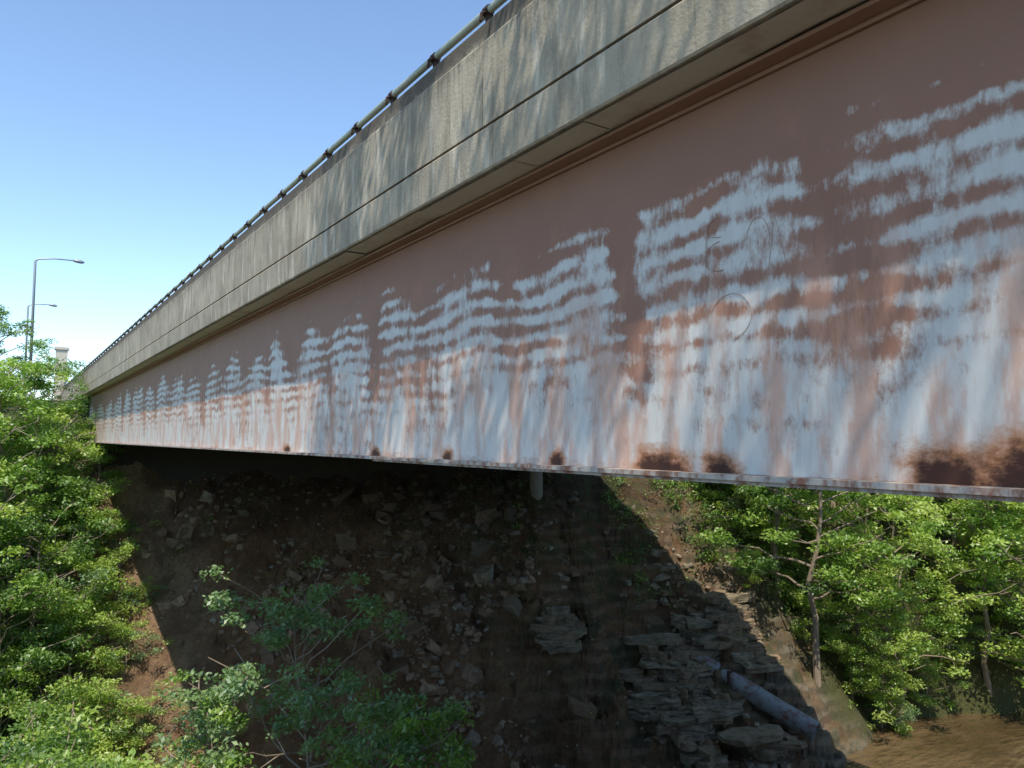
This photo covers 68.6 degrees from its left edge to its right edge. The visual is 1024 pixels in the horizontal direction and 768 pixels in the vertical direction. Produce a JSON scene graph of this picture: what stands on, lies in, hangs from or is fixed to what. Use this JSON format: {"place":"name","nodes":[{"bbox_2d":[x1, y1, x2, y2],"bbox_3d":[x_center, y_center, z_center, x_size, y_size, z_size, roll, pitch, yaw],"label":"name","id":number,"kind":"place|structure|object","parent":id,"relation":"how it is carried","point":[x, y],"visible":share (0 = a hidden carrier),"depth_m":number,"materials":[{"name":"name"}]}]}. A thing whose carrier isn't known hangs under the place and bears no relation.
{"place":"outdoors","nodes":[
{"label":"outdoors","id":0,"kind":"place"},
{"bbox_2d":[0,0,510,399],"label":"sky","id":1,"kind":"structure","parent":0,"point":[137,137],"materials":[{"name":"blue"}]},
{"bbox_2d":[0,400,1023,767],"bbox_3d":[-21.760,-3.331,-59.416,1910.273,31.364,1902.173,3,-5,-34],"label":"ground","id":2,"kind":"structure","parent":0,"point":[588,672],"depth_m":38.20,"materials":[{"name":"soil"}]},
{"bbox_2d":[0,426,43,568],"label":"broadleaf tree","id":3,"kind":"object","parent":2,"relation":"on","point":[16,550],"visible":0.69,"depth_m":32.72,"materials":[{"name":"green plant"}]},
{"bbox_2d":[0,725,51,767],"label":"shrub","id":4,"kind":"object","parent":2,"relation":"on","point":[30,738],"visible":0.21,"depth_m":28.56,"materials":[{"name":"green plant"}]},
{"bbox_2d":[0,304,58,412],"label":"broadleaf tree","id":5,"kind":"object","parent":2,"relation":"on","point":[16,331],"visible":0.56,"depth_m":42.51,"materials":[{"name":"green plant"}]},
{"bbox_2d":[0,481,75,692],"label":"broadleaf tree","id":6,"kind":"object","parent":2,"relation":"on","point":[35,576],"visible":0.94,"depth_m":30.85,"materials":[{"name":"green plant"}]},
{"bbox_2d":[23,304,56,390],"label":"street lamp","id":7,"kind":"object","parent":2,"relation":"on","point":[52,305],"visible":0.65,"depth_m":77.78,"materials":[{"name":"silver metal"}]},
{"bbox_2d":[0,573,86,758],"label":"broadleaf tree","id":8,"kind":"object","parent":2,"relation":"on","point":[31,633],"visible":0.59,"depth_m":31.83,"materials":[{"name":"green plant"}]},
{"bbox_2d":[0,361,92,584],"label":"broadleaf tree","id":9,"kind":"object","parent":2,"relation":"on","point":[26,458],"visible":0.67,"depth_m":35.89,"materials":[{"name":"green plant"}]},
{"bbox_2d":[2,347,90,467],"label":"broadleaf tree","id":10,"kind":"object","parent":2,"relation":"on","point":[52,400],"visible":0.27,"depth_m":41.86,"materials":[{"name":"green plant"}]},
{"bbox_2d":[0,695,104,767],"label":"shrub","id":11,"kind":"object","parent":2,"relation":"on","point":[57,721],"visible":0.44,"depth_m":24.16,"materials":[{"name":"green plant"}]},
{"bbox_2d":[0,354,106,586],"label":"broadleaf tree","id":12,"kind":"object","parent":2,"relation":"on","point":[75,448],"visible":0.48,"depth_m":36.90,"materials":[{"name":"green plant"}]},
{"bbox_2d":[0,357,107,537],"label":"broadleaf tree","id":13,"kind":"object","parent":2,"relation":"on","point":[37,383],"visible":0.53,"depth_m":38.58,"materials":[{"name":"green plant"}]},
{"bbox_2d":[0,669,108,758],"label":"shrub","id":14,"kind":"object","parent":2,"relation":"on","point":[68,689],"visible":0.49,"depth_m":30.22,"materials":[{"name":"green plant"}]},
{"bbox_2d":[26,258,84,397],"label":"street lamp","id":15,"kind":"object","parent":2,"relation":"on","point":[33,294],"visible":0.59,"depth_m":55.89,"materials":[{"name":"silver metal"}]},
{"bbox_2d":[0,714,120,767],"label":"shrub","id":16,"kind":"object","parent":2,"relation":"on","point":[21,744],"visible":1,"depth_m":17.34,"materials":[{"name":"green plant"}]},
{"bbox_2d":[54,347,69,399],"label":"concrete pylon","id":17,"kind":"object","parent":2,"relation":"on","point":[61,353],"visible":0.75,"depth_m":59.84,"materials":[{"name":"white concrete"}]},
{"bbox_2d":[7,577,121,708],"bbox_3d":[-19.772,11.867,33.367,3.704,6.220,4.085,-3,-5,36],"label":"shrub","id":18,"kind":"object","parent":2,"relation":"on","point":[79,612],"visible":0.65,"depth_m":33.33,"materials":[{"name":"green plant"}]},
{"bbox_2d":[0,495,134,693],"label":"broadleaf tree","id":19,"kind":"object","parent":2,"relation":"on","point":[74,552],"visible":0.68,"depth_m":33.74,"materials":[{"name":"green plant"}]},
{"bbox_2d":[0,408,137,578],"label":"broadleaf tree","id":20,"kind":"object","parent":2,"relation":"on","point":[39,474],"visible":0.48,"depth_m":37.22,"materials":[{"name":"green plant"}]},
{"bbox_2d":[3,739,139,767],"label":"broadleaf tree","id":21,"kind":"object","parent":2,"relation":"on","point":[73,765],"visible":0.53,"depth_m":20.47,"materials":[{"name":"green plant"}]},
{"bbox_2d":[26,476,137,572],"bbox_3d":[-21.486,7.535,37.855,4.376,5.924,4.827,0,-4,3],"label":"shrub","id":22,"kind":"object","parent":2,"relation":"on","point":[95,495],"visible":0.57,"depth_m":37.06,"materials":[{"name":"green plant"}]},
{"bbox_2d":[0,702,164,767],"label":"shrub","id":23,"kind":"object","parent":2,"relation":"on","point":[78,719],"visible":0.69,"depth_m":23.44,"materials":[{"name":"green plant"}]},
{"bbox_2d":[30,543,142,638],"bbox_3d":[-19.960,10.264,35.813,4.333,5.328,6.156,1,-4,-10],"label":"shrub","id":24,"kind":"object","parent":2,"relation":"on","point":[99,571],"visible":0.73,"depth_m":35.51,"materials":[{"name":"green plant"}]},
{"bbox_2d":[16,677,171,759],"bbox_3d":[-17.656,14.554,31.962,6.051,4.995,4.258,3,-5,-38],"label":"shrub","id":25,"kind":"object","parent":2,"relation":"on","point":[106,699],"visible":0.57,"depth_m":31.39,"materials":[{"name":"green plant"}]},
{"bbox_2d":[68,412,128,480],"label":"shrub","id":26,"kind":"object","parent":2,"relation":"on","point":[89,428],"visible":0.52,"depth_m":40.53,"materials":[{"name":"green plant"}]},
{"bbox_2d":[88,754,118,767],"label":"broadleaf tree","id":27,"kind":"object","parent":2,"relation":"on","point":[100,757],"visible":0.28,"depth_m":22.49,"materials":[{"name":"green plant"}]},
{"bbox_2d":[64,511,161,565],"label":"shrub","id":28,"kind":"object","parent":2,"relation":"on","point":[131,541],"visible":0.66,"depth_m":37.63,"materials":[{"name":"green plant"}]},
{"bbox_2d":[82,612,173,679],"bbox_3d":[-17.748,12.266,34.498,4.164,3.996,2.931,-2,-4,22],"label":"shrub","id":29,"kind":"object","parent":2,"relation":"on","point":[118,632],"visible":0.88,"depth_m":34.28,"materials":[{"name":"green plant"}]},
{"bbox_2d":[85,744,170,767],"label":"shrub","id":30,"kind":"object","parent":2,"relation":"on","point":[110,755],"visible":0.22,"depth_m":30.92,"materials":[{"name":"green plant"}]},
{"bbox_2d":[66,754,195,767],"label":"broadleaf tree","id":31,"kind":"object","parent":2,"relation":"on","point":[191,761],"visible":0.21,"depth_m":25.76,"materials":[{"name":"green plant"}]},
{"bbox_2d":[106,575,168,616],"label":"shrub","id":32,"kind":"object","parent":2,"relation":"on","point":[136,590],"visible":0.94,"depth_m":36.75,"materials":[{"name":"green plant"}]},
{"bbox_2d":[86,695,191,756],"bbox_3d":[-16.163,14.826,32.463,4.180,3.330,2.942,1,-4,-14],"label":"shrub","id":33,"kind":"object","parent":2,"relation":"on","point":[136,708],"visible":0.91,"depth_m":32.03,"materials":[{"name":"green plant"}]},
{"bbox_2d":[150,667,276,767],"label":"sapling tree","id":34,"kind":"object","parent":2,"relation":"on","point":[198,739],"visible":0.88,"depth_m":20.07,"materials":[{"name":"green plant"}]},
{"bbox_2d":[199,555,438,767],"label":"sapling tree","id":35,"kind":"object","parent":2,"relation":"on","point":[244,676],"visible":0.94,"depth_m":19.35,"materials":[{"name":"green plant"}]},
{"bbox_2d":[296,670,461,767],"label":"sapling tree","id":36,"kind":"object","parent":2,"relation":"on","point":[370,713],"visible":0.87,"depth_m":17.81,"materials":[{"name":"green plant"}]},
{"bbox_2d":[374,695,475,767],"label":"sapling tree","id":37,"kind":"object","parent":2,"relation":"on","point":[458,757],"visible":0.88,"depth_m":17.55,"materials":[{"name":"green plant"}]},
{"bbox_2d":[81,464,829,767],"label":"rock rubble","id":38,"kind":"object","parent":2,"relation":"on","point":[512,604],"visible":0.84,"depth_m":38.67,"materials":[{"name":"grey stone"}]},
{"bbox_2d":[0,423,1014,759],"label":"undergrowth","id":39,"kind":"object","parent":2,"relation":"on","point":[712,517],"visible":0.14,"depth_m":41.21,"materials":[{"name":"green plant"}]},
{"bbox_2d":[62,0,1023,502],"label":"highway bridge","id":40,"kind":"structure","parent":2,"relation":"on","point":[764,242],"depth_m":5.56,"materials":[{"name":"paint"}]},
{"bbox_2d":[530,589,807,767],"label":"shale outcrop","id":41,"kind":"object","parent":2,"relation":"on","point":[671,683],"visible":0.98,"depth_m":35.77,"materials":[{"name":"grey stone"}]},
{"bbox_2d":[698,482,731,497],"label":"shrub","id":42,"kind":"object","parent":2,"relation":"on","point":[715,494],"visible":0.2,"depth_m":43.39,"materials":[{"name":"green plant"}]},
{"bbox_2d":[704,483,771,531],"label":"shrub","id":43,"kind":"object","parent":2,"relation":"on","point":[726,506],"visible":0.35,"depth_m":42.66,"materials":[{"name":"green plant"}]},
{"bbox_2d":[735,486,740,513],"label":"broadleaf tree","id":44,"kind":"object","parent":2,"relation":"on","point":[737,504],"depth_m":43.62,"materials":[{"name":"green plant"}]},
{"bbox_2d":[719,544,784,588],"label":"shrub","id":45,"kind":"object","parent":2,"relation":"on","point":[755,579],"visible":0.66,"depth_m":39.24,"materials":[{"name":"green plant"}]},
{"bbox_2d":[696,656,819,739],"bbox_3d":[11.292,14.648,35.248,5.915,3.355,1.166,-3,-5,32],"label":"drain pipe","id":46,"kind":"object","parent":2,"relation":"on","point":[789,715],"visible":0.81,"depth_m":34.48,"materials":[{"name":"metal"}]},
{"bbox_2d":[740,513,800,578],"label":"shrub","id":47,"kind":"object","parent":2,"relation":"on","point":[790,551],"visible":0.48,"depth_m":41.06,"materials":[{"name":"green plant"}]},
{"bbox_2d":[716,484,850,593],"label":"broadleaf tree","id":48,"kind":"object","parent":2,"relation":"on","point":[813,504],"visible":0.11,"depth_m":40.46,"materials":[{"name":"green plant"}]},
{"bbox_2d":[700,485,907,687],"bbox_3d":[15.114,8.500,37.803,9.320,15.021,7.464,2,-4,-24],"label":"broadleaf tree","id":49,"kind":"object","parent":2,"relation":"on","point":[848,561],"visible":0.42,"depth_m":37.25,"materials":[{"name":"green plant"}]},
{"bbox_2d":[775,581,863,640],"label":"shrub","id":50,"kind":"object","parent":2,"relation":"on","point":[798,597],"visible":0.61,"depth_m":39.04,"materials":[{"name":"green plant"}]},
{"bbox_2d":[830,498,835,509],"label":"broadleaf tree","id":51,"kind":"object","parent":2,"relation":"on","point":[832,504],"depth_m":44.83,"materials":[{"name":"plant"}]},
{"bbox_2d":[819,626,885,708],"bbox_3d":[16.974,14.645,38.002,3.706,4.443,3.360,0,-4,5],"label":"shrub","id":52,"kind":"object","parent":2,"relation":"on","point":[854,649],"visible":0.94,"depth_m":37.74,"materials":[{"name":"green plant"}]},
{"bbox_2d":[791,490,933,683],"bbox_3d":[19.021,8.975,39.979,7.430,15.625,8.948,-2,-5,31],"label":"broadleaf tree","id":53,"kind":"object","parent":2,"relation":"on","point":[850,508],"visible":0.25,"depth_m":39.96,"materials":[{"name":"green plant"}]},
{"bbox_2d":[820,567,957,727],"bbox_3d":[19.229,13.919,38.345,6.034,9.553,6.774,0,-4,2],"label":"shrub","id":54,"kind":"object","parent":2,"relation":"on","point":[880,693],"visible":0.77,"depth_m":37.40,"materials":[{"name":"green plant"}]},
{"bbox_2d":[860,683,921,735],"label":"shrub","id":55,"kind":"object","parent":2,"relation":"on","point":[903,726],"visible":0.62,"depth_m":37.54,"materials":[{"name":"green plant"}]},
{"bbox_2d":[811,491,1016,724],"bbox_3d":[19.327,12.552,38.486,8.415,14.509,10.134,2,-4,-22],"label":"broadleaf tree","id":56,"kind":"object","parent":2,"relation":"on","point":[889,515],"visible":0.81,"depth_m":37.31,"materials":[{"name":"green plant"}]},
{"bbox_2d":[894,636,970,707],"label":"shrub","id":57,"kind":"object","parent":2,"relation":"on","point":[931,667],"visible":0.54,"depth_m":39.50,"materials":[{"name":"green plant"}]},
{"bbox_2d":[888,494,1023,647],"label":"broadleaf tree","id":58,"kind":"object","parent":2,"relation":"on","point":[964,538],"visible":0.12,"depth_m":40.55,"materials":[{"name":"green plant"}]},
{"bbox_2d":[902,498,1023,694],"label":"broadleaf tree","id":59,"kind":"object","parent":2,"relation":"on","point":[984,574],"visible":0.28,"depth_m":39.78,"materials":[{"name":"green plant"}]},
{"bbox_2d":[915,498,1023,687],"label":"broadleaf tree","id":60,"kind":"object","parent":2,"relation":"on","point":[1005,553],"visible":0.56,"depth_m":39.28,"materials":[{"name":"green plant"}]},
{"bbox_2d":[922,602,1023,672],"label":"shrub","id":61,"kind":"object","parent":2,"relation":"on","point":[976,629],"visible":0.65,"depth_m":40.86,"materials":[{"name":"green plant"}]},
{"bbox_2d":[977,501,1023,573],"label":"broadleaf tree","id":62,"kind":"object","parent":2,"relation":"on","point":[1017,525],"visible":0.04,"depth_m":41.45,"materials":[{"name":"green plant"}]},
{"bbox_2d":[1001,582,1023,648],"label":"shrub","id":63,"kind":"object","parent":2,"relation":"on","point":[1022,594],"visible":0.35,"depth_m":42.33,"materials":[{"name":"green plant"}]},
{"bbox_2d":[825,713,1023,767],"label":"stream water","id":64,"kind":"structure","parent":0,"point":[964,740],"depth_m":36.06,"materials":[{"name":"brown liquid"}]}
]}

